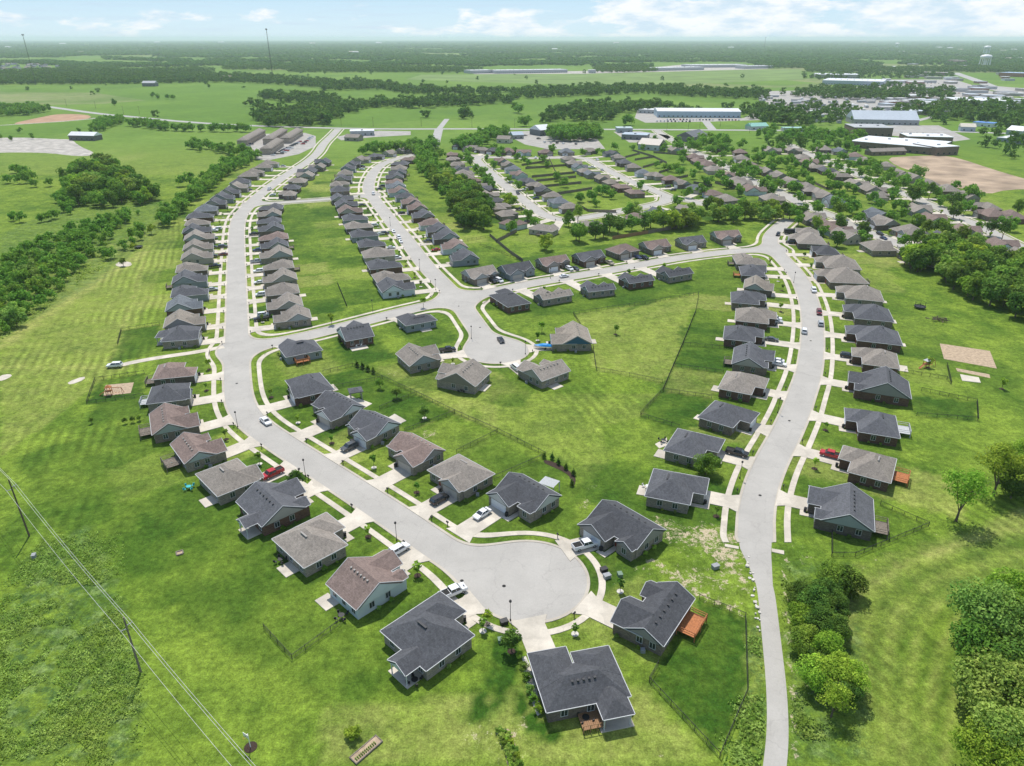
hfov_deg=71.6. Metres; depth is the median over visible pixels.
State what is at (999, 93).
shop
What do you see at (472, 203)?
broadleaf tree
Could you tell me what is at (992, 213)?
house
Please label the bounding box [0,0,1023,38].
sky
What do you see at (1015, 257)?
broadleaf tree
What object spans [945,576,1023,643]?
broadleaf tree
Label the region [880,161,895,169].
house
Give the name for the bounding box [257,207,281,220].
house
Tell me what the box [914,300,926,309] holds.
trampoline
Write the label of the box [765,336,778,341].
sedan
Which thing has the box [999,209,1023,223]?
house
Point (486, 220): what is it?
broadleaf tree
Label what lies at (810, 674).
broadleaf tree
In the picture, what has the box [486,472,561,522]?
house
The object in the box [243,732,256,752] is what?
basketball hoop
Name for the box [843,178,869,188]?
house
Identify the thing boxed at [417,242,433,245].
driveway
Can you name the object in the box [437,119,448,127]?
road
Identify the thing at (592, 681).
house
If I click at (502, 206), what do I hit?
house
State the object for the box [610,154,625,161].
house
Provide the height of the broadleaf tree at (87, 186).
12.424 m
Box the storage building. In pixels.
[996,135,1020,143]
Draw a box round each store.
[813,73,858,77]
[822,78,886,85]
[845,110,919,124]
[923,72,947,75]
[944,97,1014,103]
[999,72,1023,76]
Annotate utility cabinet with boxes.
[30,552,36,559]
[499,617,508,625]
[599,565,607,572]
[603,572,610,579]
[617,571,622,577]
[711,562,719,569]
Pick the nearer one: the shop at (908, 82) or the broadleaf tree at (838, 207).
the broadleaf tree at (838, 207)
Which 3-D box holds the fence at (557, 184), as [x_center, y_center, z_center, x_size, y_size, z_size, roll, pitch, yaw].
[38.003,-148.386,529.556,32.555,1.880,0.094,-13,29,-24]
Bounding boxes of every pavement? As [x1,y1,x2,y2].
[205,129,834,634]
[209,130,1023,352]
[725,544,738,548]
[772,549,783,554]
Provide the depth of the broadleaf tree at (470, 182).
490.08 m
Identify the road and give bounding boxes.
[0,118,94,125]
[433,129,442,146]
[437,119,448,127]
[700,118,715,128]
[890,116,931,126]
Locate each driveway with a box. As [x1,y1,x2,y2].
[192,392,224,405]
[195,371,223,382]
[199,336,224,345]
[199,414,235,432]
[203,307,225,313]
[206,322,225,329]
[208,270,226,275]
[208,281,226,286]
[208,293,226,299]
[211,225,229,227]
[213,218,231,221]
[213,258,227,262]
[214,249,227,253]
[215,232,228,235]
[215,239,228,243]
[218,212,235,214]
[226,436,263,457]
[244,234,259,237]
[244,243,259,247]
[245,251,261,255]
[245,262,261,265]
[245,273,264,277]
[246,285,264,290]
[247,298,266,304]
[247,313,256,318]
[248,324,275,332]
[250,185,265,186]
[256,398,295,414]
[262,197,278,198]
[262,460,300,481]
[288,422,330,442]
[303,479,329,497]
[323,445,366,464]
[338,507,375,533]
[363,213,378,215]
[365,467,411,491]
[368,220,384,223]
[373,228,390,231]
[378,236,397,239]
[386,246,404,249]
[395,256,411,260]
[398,220,413,223]
[398,546,429,570]
[402,266,420,271]
[405,228,420,231]
[407,491,457,520]
[410,278,431,283]
[411,235,426,238]
[415,287,439,294]
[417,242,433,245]
[425,252,442,255]
[434,263,451,267]
[440,350,467,359]
[446,505,504,542]
[455,590,484,617]
[477,283,495,289]
[502,360,520,374]
[509,614,555,652]
[513,288,532,298]
[514,279,528,282]
[518,214,538,217]
[526,344,551,352]
[527,219,554,227]
[549,271,564,275]
[554,221,563,230]
[555,537,598,560]
[560,279,580,290]
[572,591,615,628]
[586,266,600,269]
[599,273,618,282]
[621,258,639,263]
[636,267,655,276]
[654,254,669,257]
[655,187,676,189]
[683,194,698,198]
[688,249,702,252]
[703,490,740,511]
[718,450,754,469]
[723,244,740,248]
[752,423,772,436]
[762,338,799,349]
[764,388,787,400]
[765,274,790,279]
[765,302,800,310]
[767,267,784,271]
[771,293,797,298]
[771,364,796,372]
[775,489,807,509]
[776,321,800,328]
[785,253,811,256]
[792,443,839,465]
[795,263,814,266]
[808,410,843,425]
[815,292,835,297]
[819,376,847,388]
[822,310,842,316]
[824,330,844,338]
[824,351,850,361]
[950,221,967,223]
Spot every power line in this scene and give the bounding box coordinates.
[0,470,247,761]
[0,484,229,763]
[10,478,252,762]
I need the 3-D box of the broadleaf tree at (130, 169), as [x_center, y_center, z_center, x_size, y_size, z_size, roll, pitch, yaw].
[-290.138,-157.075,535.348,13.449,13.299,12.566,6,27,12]
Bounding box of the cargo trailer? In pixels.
[784,228,794,233]
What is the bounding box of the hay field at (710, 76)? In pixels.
[405,69,803,84]
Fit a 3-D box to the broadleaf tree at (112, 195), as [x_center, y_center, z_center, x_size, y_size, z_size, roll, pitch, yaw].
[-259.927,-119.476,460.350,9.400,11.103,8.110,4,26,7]
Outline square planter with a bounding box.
[175,550,183,555]
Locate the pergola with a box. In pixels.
[539,476,559,490]
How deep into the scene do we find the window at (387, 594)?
138.13 m
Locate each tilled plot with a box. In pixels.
[940,344,996,368]
[956,368,989,377]
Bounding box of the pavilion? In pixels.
[347,386,362,399]
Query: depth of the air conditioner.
126.87 m
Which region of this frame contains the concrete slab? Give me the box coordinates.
[960,374,980,382]
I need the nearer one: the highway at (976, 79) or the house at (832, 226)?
the house at (832, 226)
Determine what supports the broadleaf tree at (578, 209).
on the ground at (210, 601)
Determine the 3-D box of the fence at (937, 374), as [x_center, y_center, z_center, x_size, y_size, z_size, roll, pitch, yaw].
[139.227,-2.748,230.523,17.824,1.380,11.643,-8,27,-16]
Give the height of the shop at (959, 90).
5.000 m
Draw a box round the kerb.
[215,129,1023,622]
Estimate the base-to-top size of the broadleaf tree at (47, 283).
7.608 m
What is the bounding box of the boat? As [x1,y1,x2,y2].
[534,343,551,349]
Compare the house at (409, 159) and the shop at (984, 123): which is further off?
the shop at (984, 123)
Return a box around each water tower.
[979,54,992,64]
[983,46,990,52]
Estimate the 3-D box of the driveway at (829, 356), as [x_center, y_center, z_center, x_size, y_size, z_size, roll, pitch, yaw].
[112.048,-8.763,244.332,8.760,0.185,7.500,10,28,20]
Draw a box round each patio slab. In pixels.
[358,398,371,407]
[389,414,405,422]
[655,438,666,447]
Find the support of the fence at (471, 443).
on the ground at (210, 601)
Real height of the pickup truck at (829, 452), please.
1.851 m
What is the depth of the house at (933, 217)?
418.47 m
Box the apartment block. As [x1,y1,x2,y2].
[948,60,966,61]
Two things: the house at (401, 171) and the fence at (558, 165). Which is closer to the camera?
the house at (401, 171)
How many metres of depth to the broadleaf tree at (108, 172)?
507.01 m
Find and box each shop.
[344,134,363,140]
[350,129,373,135]
[615,126,632,132]
[621,132,649,139]
[677,129,706,141]
[745,122,768,129]
[781,126,803,131]
[876,106,893,110]
[877,102,894,105]
[879,100,901,103]
[883,97,903,100]
[902,109,927,114]
[906,81,924,83]
[924,76,942,78]
[924,80,936,82]
[943,81,957,83]
[951,78,963,80]
[954,89,966,91]
[958,123,976,131]
[964,94,980,96]
[965,90,988,92]
[968,87,988,89]
[973,81,987,83]
[973,121,996,126]
[980,94,1004,96]
[982,86,996,88]
[993,91,1017,93]
[994,92,1009,95]
[1000,92,1023,95]
[1001,78,1014,80]
[1006,125,1023,135]
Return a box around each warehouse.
[638,108,653,113]
[654,108,740,117]
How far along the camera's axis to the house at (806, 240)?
370.54 m
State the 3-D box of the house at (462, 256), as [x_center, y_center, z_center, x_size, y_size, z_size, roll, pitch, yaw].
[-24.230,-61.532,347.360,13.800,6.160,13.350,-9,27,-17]
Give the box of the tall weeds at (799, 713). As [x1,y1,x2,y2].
[779,564,825,740]
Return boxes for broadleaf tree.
[0,296,5,303]
[0,301,26,316]
[0,306,27,326]
[6,284,23,294]
[11,268,30,285]
[17,261,38,271]
[24,267,40,279]
[24,278,44,294]
[29,259,47,271]
[30,276,51,290]
[55,167,69,177]
[66,174,78,180]
[66,183,85,204]
[70,179,86,189]
[73,161,90,173]
[75,176,89,182]
[76,159,89,167]
[79,181,96,191]
[81,172,99,182]
[88,161,94,171]
[88,171,99,177]
[90,153,103,159]
[91,164,105,171]
[92,177,100,185]
[96,166,109,174]
[96,176,113,189]
[98,154,112,159]
[99,159,112,164]
[101,158,115,165]
[101,170,115,177]
[103,191,118,206]
[105,177,124,188]
[108,182,127,202]
[109,163,120,168]
[109,167,117,174]
[114,172,129,179]
[118,166,135,173]
[118,168,131,174]
[119,174,128,183]
[120,177,136,190]
[127,179,142,190]
[128,173,146,179]
[132,178,144,194]
[134,186,151,202]
[136,178,160,199]
[155,207,172,219]
[425,163,437,170]
[428,170,439,185]
[434,174,447,185]
[440,168,453,177]
[440,179,451,188]
[443,172,452,179]
[445,189,460,196]
[446,193,457,209]
[450,196,463,207]
[451,203,462,214]
[454,209,465,225]
[455,212,470,229]
[457,203,472,213]
[458,207,470,214]
[460,185,472,191]
[460,190,469,196]
[461,200,478,209]
[464,190,476,198]
[465,180,475,186]
[466,198,482,207]
[468,212,476,227]
[469,209,479,226]
[470,183,481,190]
[471,196,486,203]
[475,197,486,207]
[476,210,491,229]
[477,204,492,216]
[478,192,492,200]
[486,199,496,210]
[501,192,517,204]
[538,233,552,249]
[564,209,573,220]
[569,222,582,239]
[572,204,582,221]
[572,221,587,241]
[588,220,603,238]
[600,219,610,237]
[602,212,618,232]
[608,215,626,234]
[624,214,640,230]
[628,201,642,213]
[639,212,651,230]
[646,210,658,227]
[653,205,665,213]
[655,212,671,226]
[666,210,683,226]
[667,214,684,229]
[680,208,698,228]
[683,202,706,217]
[690,212,701,226]
[692,207,703,216]
[702,195,714,209]
[706,202,722,220]
[709,197,724,206]
[713,206,728,222]
[721,203,731,218]
[728,205,744,222]
[740,199,752,218]
[742,202,758,218]
[748,202,758,218]
[756,200,769,207]
[756,204,777,220]
[767,198,779,208]
[770,204,783,218]
[780,201,790,218]
[783,203,797,218]
[785,576,824,605]
[787,600,817,626]
[788,623,818,657]
[791,652,834,693]
[794,209,804,225]
[795,205,806,214]
[796,583,837,611]
[801,202,808,210]
[802,604,841,635]
[805,648,830,666]
[810,628,845,656]
[810,650,855,683]
[812,214,823,229]
[812,576,843,597]
[815,558,861,595]
[815,677,857,717]
[822,678,864,708]
[826,591,850,616]
[826,612,852,641]
[830,231,846,246]
[832,201,847,212]
[835,215,847,226]
[839,564,869,599]
[842,656,871,692]
[856,221,871,234]
[898,246,907,264]
[901,243,924,267]
[904,251,920,270]
[905,185,922,201]
[909,248,931,271]
[910,213,926,226]
[910,228,925,244]
[916,238,940,255]
[918,232,949,243]
[918,245,941,269]
[919,236,936,244]
[921,219,934,230]
[925,181,937,198]
[930,242,961,258]
[932,249,963,265]
[933,217,946,230]
[934,261,959,282]
[939,218,953,231]
[939,254,963,279]
[940,259,964,265]
[941,230,950,238]
[941,467,995,521]
[944,233,964,247]
[945,264,968,289]
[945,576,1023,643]
[946,191,962,205]
[947,200,963,218]
[947,243,957,251]
[948,237,967,247]
[948,617,1023,673]
[948,646,1023,713]
[948,713,1023,765]
[953,646,1019,707]
[955,225,971,238]
[955,242,979,252]
[956,275,979,295]
[959,242,973,251]
[961,259,989,277]
[961,275,990,299]
[962,253,981,265]
[965,232,986,241]
[966,258,986,271]
[966,700,1023,765]
[968,236,988,246]
[971,249,993,255]
[971,271,987,286]
[973,244,987,249]
[974,441,1023,495]
[977,242,990,247]
[977,253,995,271]
[979,277,1010,305]
[979,566,1023,623]
[981,620,1023,666]
[985,218,1000,231]
[987,254,1009,265]
[987,264,1023,278]
[988,260,1001,273]
[988,273,1014,300]
[989,245,1006,249]
[989,665,1023,707]
[992,246,1001,253]
[993,246,1013,260]
[995,264,1023,276]
[996,285,1014,306]
[997,269,1021,275]
[998,220,1011,238]
[1004,258,1022,266]
[1005,274,1023,287]
[1005,292,1023,317]
[1006,284,1023,298]
[1007,710,1023,764]
[1008,254,1023,261]
[1009,437,1023,463]
[1010,247,1023,257]
[1012,199,1023,212]
[1012,257,1023,269]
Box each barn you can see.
[68,131,102,140]
[142,81,158,85]
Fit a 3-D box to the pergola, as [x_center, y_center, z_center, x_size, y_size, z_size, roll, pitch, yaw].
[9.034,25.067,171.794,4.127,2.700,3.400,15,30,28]
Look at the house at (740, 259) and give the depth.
336.60 m
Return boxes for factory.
[464,69,491,73]
[492,69,532,73]
[530,69,567,72]
[588,69,595,72]
[646,66,703,70]
[681,64,746,67]
[735,65,772,68]
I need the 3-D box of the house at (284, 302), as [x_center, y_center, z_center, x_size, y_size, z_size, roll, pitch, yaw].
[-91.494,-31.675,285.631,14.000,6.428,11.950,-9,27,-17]
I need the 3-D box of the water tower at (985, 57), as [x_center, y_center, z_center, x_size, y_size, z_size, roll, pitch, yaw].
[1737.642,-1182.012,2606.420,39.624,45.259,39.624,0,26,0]
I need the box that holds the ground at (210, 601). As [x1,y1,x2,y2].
[0,39,1023,765]
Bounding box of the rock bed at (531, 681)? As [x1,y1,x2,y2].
[522,656,540,715]
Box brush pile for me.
[925,315,949,322]
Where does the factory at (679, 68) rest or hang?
on the gravel yard at (705, 69)
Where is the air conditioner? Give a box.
[640,647,645,653]
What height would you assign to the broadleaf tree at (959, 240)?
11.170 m
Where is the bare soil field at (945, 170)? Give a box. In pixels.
[889,155,1023,192]
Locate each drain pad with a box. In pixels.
[0,374,11,380]
[68,377,84,383]
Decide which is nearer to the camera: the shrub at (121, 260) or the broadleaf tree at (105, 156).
the shrub at (121, 260)
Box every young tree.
[204,359,211,369]
[221,429,228,440]
[254,451,261,464]
[295,414,300,423]
[327,313,333,324]
[363,524,371,538]
[369,454,376,468]
[412,560,421,577]
[413,482,419,493]
[478,617,486,633]
[482,608,492,626]
[571,622,578,636]
[617,578,625,593]
[713,506,720,517]
[811,457,819,469]
[926,357,933,367]
[999,378,1008,389]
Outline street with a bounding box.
[217,129,1023,619]
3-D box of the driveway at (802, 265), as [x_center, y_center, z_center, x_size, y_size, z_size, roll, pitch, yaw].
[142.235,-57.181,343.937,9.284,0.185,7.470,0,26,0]
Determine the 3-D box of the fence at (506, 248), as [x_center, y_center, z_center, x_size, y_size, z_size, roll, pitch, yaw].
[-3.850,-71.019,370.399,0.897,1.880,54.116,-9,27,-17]
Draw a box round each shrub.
[118,258,124,265]
[129,243,136,248]
[146,223,155,232]
[286,469,304,481]
[343,725,361,740]
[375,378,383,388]
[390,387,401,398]
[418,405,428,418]
[495,725,501,732]
[497,732,505,740]
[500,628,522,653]
[500,739,506,747]
[503,747,511,754]
[504,742,514,748]
[505,731,513,736]
[506,753,512,762]
[507,737,514,743]
[508,761,516,765]
[510,744,518,750]
[513,751,520,759]
[515,759,523,765]
[516,650,525,658]
[519,661,529,670]
[521,671,532,681]
[525,683,534,694]
[527,691,538,702]
[533,701,543,713]
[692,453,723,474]
[996,468,1023,500]
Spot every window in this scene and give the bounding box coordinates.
[230,491,235,497]
[274,521,279,527]
[289,514,294,520]
[316,560,321,567]
[331,552,336,559]
[369,600,374,608]
[385,590,390,598]
[439,659,444,668]
[455,647,460,655]
[560,710,567,716]
[587,704,594,711]
[621,547,625,554]
[636,635,642,643]
[649,641,655,649]
[672,503,677,508]
[836,525,843,531]
[855,529,861,535]
[874,481,880,486]
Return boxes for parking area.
[250,133,315,159]
[337,131,410,139]
[509,131,604,148]
[614,131,670,141]
[635,107,758,122]
[765,91,882,115]
[863,80,1012,98]
[887,125,968,140]
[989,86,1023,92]
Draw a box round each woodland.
[0,41,1023,66]
[0,63,1023,72]
[0,67,1023,157]
[0,92,1020,330]
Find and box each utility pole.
[6,479,29,536]
[120,617,141,671]
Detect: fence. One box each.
[86,370,144,403]
[117,322,159,343]
[263,618,342,658]
[334,376,379,387]
[352,362,545,454]
[379,392,415,408]
[404,411,454,430]
[456,432,491,452]
[482,244,520,259]
[489,233,522,261]
[494,454,542,478]
[496,229,516,241]
[522,160,548,165]
[525,164,565,168]
[532,171,574,177]
[536,175,575,181]
[544,181,580,186]
[557,187,591,193]
[574,291,698,313]
[579,204,615,212]
[593,346,662,382]
[612,230,647,238]
[633,149,666,163]
[635,155,653,159]
[640,294,698,414]
[641,412,679,427]
[648,225,687,233]
[649,594,748,757]
[653,151,677,154]
[663,388,711,398]
[674,363,723,372]
[683,342,734,349]
[693,181,711,185]
[715,181,735,188]
[815,182,832,188]
[831,500,929,556]
[904,363,951,383]
[916,387,978,419]
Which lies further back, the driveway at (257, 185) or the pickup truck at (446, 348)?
the driveway at (257, 185)
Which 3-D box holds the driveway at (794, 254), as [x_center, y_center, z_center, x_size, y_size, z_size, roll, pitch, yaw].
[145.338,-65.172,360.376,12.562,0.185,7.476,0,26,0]
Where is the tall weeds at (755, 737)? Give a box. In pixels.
[715,634,799,765]
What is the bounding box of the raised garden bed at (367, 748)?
[349,734,382,764]
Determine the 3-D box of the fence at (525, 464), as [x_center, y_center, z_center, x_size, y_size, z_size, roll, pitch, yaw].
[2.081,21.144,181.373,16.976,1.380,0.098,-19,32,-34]
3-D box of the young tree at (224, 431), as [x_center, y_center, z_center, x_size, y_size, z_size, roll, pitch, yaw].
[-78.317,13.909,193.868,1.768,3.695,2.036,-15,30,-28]
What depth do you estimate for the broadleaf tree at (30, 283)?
299.30 m
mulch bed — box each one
[504,729,515,765]
[543,460,575,483]
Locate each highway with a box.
[51,106,1005,133]
[955,73,1023,96]
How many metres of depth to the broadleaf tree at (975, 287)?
294.73 m
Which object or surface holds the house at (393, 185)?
on the ground at (210, 601)
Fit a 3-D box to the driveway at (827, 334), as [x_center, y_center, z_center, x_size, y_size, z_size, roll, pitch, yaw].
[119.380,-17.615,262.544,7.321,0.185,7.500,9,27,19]
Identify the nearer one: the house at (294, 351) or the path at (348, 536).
the path at (348, 536)
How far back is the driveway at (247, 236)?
392.90 m
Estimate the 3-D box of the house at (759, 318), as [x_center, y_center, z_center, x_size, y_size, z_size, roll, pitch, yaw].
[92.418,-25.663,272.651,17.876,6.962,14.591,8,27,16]
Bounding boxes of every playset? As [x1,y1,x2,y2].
[100,385,123,395]
[919,358,935,368]
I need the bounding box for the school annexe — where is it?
[864,147,906,155]
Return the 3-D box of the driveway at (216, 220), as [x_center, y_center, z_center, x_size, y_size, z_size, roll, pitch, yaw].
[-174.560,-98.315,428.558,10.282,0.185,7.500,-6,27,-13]
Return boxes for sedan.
[208,287,217,290]
[259,416,271,425]
[472,506,491,519]
[497,337,504,342]
[559,274,569,277]
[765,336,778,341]
[772,360,786,366]
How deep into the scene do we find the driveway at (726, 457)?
185.07 m
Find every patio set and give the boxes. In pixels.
[182,483,194,489]
[273,554,286,563]
[334,609,348,621]
[407,672,423,687]
[577,710,594,723]
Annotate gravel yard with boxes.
[0,138,92,155]
[477,65,767,73]
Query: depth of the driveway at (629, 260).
350.54 m
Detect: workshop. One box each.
[509,131,523,138]
[529,124,547,135]
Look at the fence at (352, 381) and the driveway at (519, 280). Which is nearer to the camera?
the fence at (352, 381)
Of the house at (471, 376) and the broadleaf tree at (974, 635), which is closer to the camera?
the broadleaf tree at (974, 635)
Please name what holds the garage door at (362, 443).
in the house at (367, 429)
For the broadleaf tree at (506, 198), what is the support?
on the ground at (210, 601)
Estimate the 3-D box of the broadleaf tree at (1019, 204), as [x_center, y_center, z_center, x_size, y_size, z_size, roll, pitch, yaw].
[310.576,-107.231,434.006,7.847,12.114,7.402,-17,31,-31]
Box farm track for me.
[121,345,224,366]
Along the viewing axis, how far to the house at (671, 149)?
674.13 m
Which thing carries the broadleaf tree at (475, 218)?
on the ground at (210, 601)
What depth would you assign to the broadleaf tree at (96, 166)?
543.44 m
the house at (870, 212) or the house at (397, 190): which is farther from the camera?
the house at (397, 190)
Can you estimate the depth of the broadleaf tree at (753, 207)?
427.94 m
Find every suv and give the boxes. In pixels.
[106,361,122,367]
[218,244,227,247]
[253,268,262,272]
[257,311,268,315]
[340,440,358,451]
[388,541,410,555]
[429,492,449,505]
[489,277,497,282]
[565,265,573,270]
[801,327,806,333]
[811,286,816,292]
[816,308,821,314]
[818,320,823,325]
[840,351,851,357]
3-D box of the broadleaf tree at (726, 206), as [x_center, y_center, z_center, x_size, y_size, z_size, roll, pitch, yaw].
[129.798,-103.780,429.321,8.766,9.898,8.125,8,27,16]
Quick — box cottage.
[496,135,512,142]
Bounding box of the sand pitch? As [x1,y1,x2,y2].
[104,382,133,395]
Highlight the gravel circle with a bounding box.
[116,262,131,266]
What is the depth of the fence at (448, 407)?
209.76 m
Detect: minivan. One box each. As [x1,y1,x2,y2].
[255,291,264,296]
[495,277,503,282]
[510,363,518,370]
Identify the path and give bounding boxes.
[343,533,354,542]
[431,485,440,493]
[464,617,475,628]
[502,511,518,521]
[596,546,615,557]
[691,503,709,509]
[735,429,753,435]
[752,395,767,399]
[799,509,813,517]
[831,464,848,473]
[839,426,856,433]
[846,362,860,366]
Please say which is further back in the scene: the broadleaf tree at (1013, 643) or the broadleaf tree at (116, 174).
the broadleaf tree at (116, 174)
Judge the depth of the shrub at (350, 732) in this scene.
110.85 m
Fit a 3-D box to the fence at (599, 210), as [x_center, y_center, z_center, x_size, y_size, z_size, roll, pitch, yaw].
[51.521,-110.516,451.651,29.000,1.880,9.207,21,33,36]
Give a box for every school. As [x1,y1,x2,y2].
[844,124,893,136]
[852,136,901,148]
[887,138,951,154]
[899,133,953,143]
[913,142,959,155]
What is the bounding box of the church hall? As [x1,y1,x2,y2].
[638,138,665,150]
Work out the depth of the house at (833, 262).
332.26 m
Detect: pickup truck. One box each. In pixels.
[208,263,220,267]
[249,231,258,235]
[250,258,260,262]
[253,315,268,321]
[263,465,284,479]
[438,582,467,597]
[439,345,455,352]
[571,537,597,551]
[605,260,614,264]
[725,446,748,457]
[819,448,839,459]
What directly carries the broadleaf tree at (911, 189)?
on the ground at (210, 601)
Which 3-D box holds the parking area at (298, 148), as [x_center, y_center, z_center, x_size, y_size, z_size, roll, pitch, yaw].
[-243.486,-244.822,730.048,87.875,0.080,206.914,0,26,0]
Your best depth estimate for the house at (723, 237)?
381.10 m
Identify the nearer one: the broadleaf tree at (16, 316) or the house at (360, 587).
the house at (360, 587)
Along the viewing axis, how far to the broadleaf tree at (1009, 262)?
319.12 m
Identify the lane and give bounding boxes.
[739,542,773,598]
[757,588,788,765]
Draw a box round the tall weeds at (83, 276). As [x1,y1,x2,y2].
[0,253,109,338]
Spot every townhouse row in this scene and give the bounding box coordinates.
[236,128,265,145]
[259,138,283,154]
[263,128,287,144]
[280,128,302,142]
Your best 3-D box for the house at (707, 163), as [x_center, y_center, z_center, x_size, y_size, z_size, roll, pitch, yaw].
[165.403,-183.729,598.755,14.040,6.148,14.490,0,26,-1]
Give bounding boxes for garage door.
[319,416,329,427]
[354,436,365,447]
[398,460,410,473]
[443,485,456,499]
[477,279,486,284]
[491,498,505,512]
[513,274,521,279]
[549,266,557,271]
[583,530,600,546]
[586,261,594,266]
[621,254,628,258]
[654,250,661,254]
[688,245,696,249]
[723,240,731,244]
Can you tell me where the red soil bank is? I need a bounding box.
[15,114,90,123]
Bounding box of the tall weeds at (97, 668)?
[0,530,150,765]
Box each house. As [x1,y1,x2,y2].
[138,402,199,443]
[139,382,192,411]
[144,362,197,386]
[155,325,202,348]
[160,432,227,472]
[163,309,206,330]
[165,269,207,289]
[165,294,203,315]
[170,285,208,300]
[175,262,207,274]
[181,247,213,263]
[182,223,212,236]
[182,238,213,252]
[183,229,214,243]
[184,211,214,221]
[184,218,210,226]
[194,204,218,215]
[195,458,263,507]
[200,197,227,208]
[210,191,235,202]
[215,186,241,197]
[229,177,251,185]
[229,181,249,191]
[236,477,310,539]
[237,171,259,179]
[248,168,264,176]
[254,163,272,170]
[256,216,281,226]
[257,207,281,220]
[258,203,283,212]
[258,221,284,236]
[258,231,293,243]
[259,244,298,263]
[260,237,293,252]
[262,159,279,167]
[262,259,299,275]
[262,267,297,288]
[264,282,305,301]
[266,292,302,316]
[271,512,347,577]
[273,304,317,329]
[277,190,299,199]
[278,338,322,364]
[283,184,300,192]
[285,372,337,406]
[287,177,307,186]
[295,170,314,179]
[297,166,318,175]
[308,162,327,171]
[311,390,365,429]
[314,157,331,166]
[315,550,408,619]
[330,181,349,187]
[330,185,349,194]
[330,193,353,204]
[331,174,351,183]
[334,169,353,177]
[334,198,358,211]
[334,204,362,217]
[336,320,374,350]
[339,213,367,224]
[341,164,356,172]
[343,221,373,233]
[345,160,361,168]
[345,229,378,242]
[345,409,401,449]
[352,155,371,163]
[356,238,386,252]
[361,247,395,263]
[362,258,402,273]
[367,153,385,159]
[371,270,410,287]
[376,277,415,298]
[380,591,474,688]
[383,149,396,156]
[385,172,406,181]
[385,178,405,185]
[385,181,405,190]
[386,431,445,475]
[387,185,408,196]
[388,168,409,176]
[390,160,409,167]
[390,164,406,171]
[394,192,417,201]
[395,147,411,153]
[395,313,436,332]
[395,343,441,373]
[400,156,415,163]
[400,196,420,208]
[406,201,430,214]
[410,208,437,222]
[418,217,444,230]
[424,222,449,236]
[427,454,494,501]
[431,228,462,244]
[435,358,490,393]
[440,238,468,254]
[445,156,459,162]
[447,152,459,157]
[449,247,479,266]
[450,161,465,168]
[451,144,460,149]
[454,165,469,170]
[456,169,472,173]
[460,264,498,285]
[461,145,478,151]
[464,173,474,177]
[474,147,487,153]
[482,185,492,191]
[482,190,499,197]
[485,147,496,154]
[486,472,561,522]
[489,288,530,313]
[490,196,502,202]
[493,203,511,213]
[494,157,506,165]
[495,209,518,220]
[496,260,535,280]
[499,219,527,231]
[500,147,515,155]
[500,160,514,169]
[504,165,521,173]
[508,170,527,178]
[516,149,531,155]
[516,359,570,389]
[517,177,536,185]
[525,182,542,189]
[527,645,634,733]
[528,224,558,236]
[532,287,573,305]
[533,185,551,195]
[534,254,570,272]
[537,149,552,155]
[541,191,562,201]
[546,197,568,207]
[549,321,596,350]
[558,148,574,155]
[558,202,575,213]
[561,156,575,162]
[565,159,582,167]
[571,163,588,171]
[571,249,605,266]
[577,168,590,175]
[577,499,666,561]
[578,220,602,231]
[579,280,615,297]
[583,148,596,154]
[583,170,600,178]
[594,174,610,183]
[601,179,617,187]
[602,150,619,157]
[605,243,640,259]
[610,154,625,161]
[610,580,707,655]
[611,183,631,192]
[615,158,631,166]
[617,272,654,289]
[624,188,645,197]
[625,163,641,171]
[625,212,642,224]
[634,169,648,177]
[636,468,708,513]
[638,239,671,255]
[643,172,664,180]
[643,206,666,213]
[654,428,725,467]
[655,265,693,282]
[661,175,677,183]
[667,146,682,152]
[672,178,690,188]
[675,204,696,212]
[675,235,706,250]
[685,153,703,161]
[685,184,701,194]
[690,157,707,165]
[693,400,759,435]
[700,161,715,169]
[702,189,722,198]
[703,166,723,174]
[709,230,741,244]
[711,371,768,402]
[716,194,738,204]
[716,325,763,346]
[719,171,738,179]
[723,342,774,375]
[725,290,766,308]
[727,253,767,269]
[727,307,776,330]
[729,176,745,179]
[730,179,752,186]
[732,149,747,155]
[732,154,750,162]
[733,264,766,280]
[737,275,773,296]
[743,183,767,195]
[758,166,772,175]
[758,193,785,204]
[761,146,781,154]
[768,170,786,180]
[779,176,800,187]
[784,146,802,153]
[787,232,829,248]
[794,154,811,160]
[795,227,819,235]
[797,210,827,225]
[799,158,819,165]
[799,182,814,188]
[800,187,820,195]
[806,163,823,171]
[807,482,889,540]
[809,245,843,256]
[810,218,836,228]
[811,189,832,201]
[813,254,861,273]
[813,267,869,288]
[815,145,831,152]
[816,166,838,174]
[817,221,853,235]
[821,195,846,207]
[828,171,852,180]
[829,227,862,244]
[831,147,847,154]
[835,285,886,305]
[838,445,910,491]
[842,304,896,328]
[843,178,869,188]
[844,325,905,352]
[844,407,911,446]
[846,152,863,159]
[847,366,911,406]
[851,347,907,372]
[856,239,898,255]
[858,183,887,194]
[861,207,886,220]
[866,191,889,201]
[867,214,900,229]
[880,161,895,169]
[889,224,927,239]
[895,168,905,173]
[896,172,922,182]
[897,251,909,264]
[907,202,932,215]
[921,211,947,225]
[925,178,939,184]
[938,184,960,194]
[952,190,980,202]
[952,223,982,238]
[970,202,1002,210]
[972,207,1003,220]
[986,236,1020,247]
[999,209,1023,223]
[1006,246,1019,251]
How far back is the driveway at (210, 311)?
286.23 m
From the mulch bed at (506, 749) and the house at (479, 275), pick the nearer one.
the mulch bed at (506, 749)

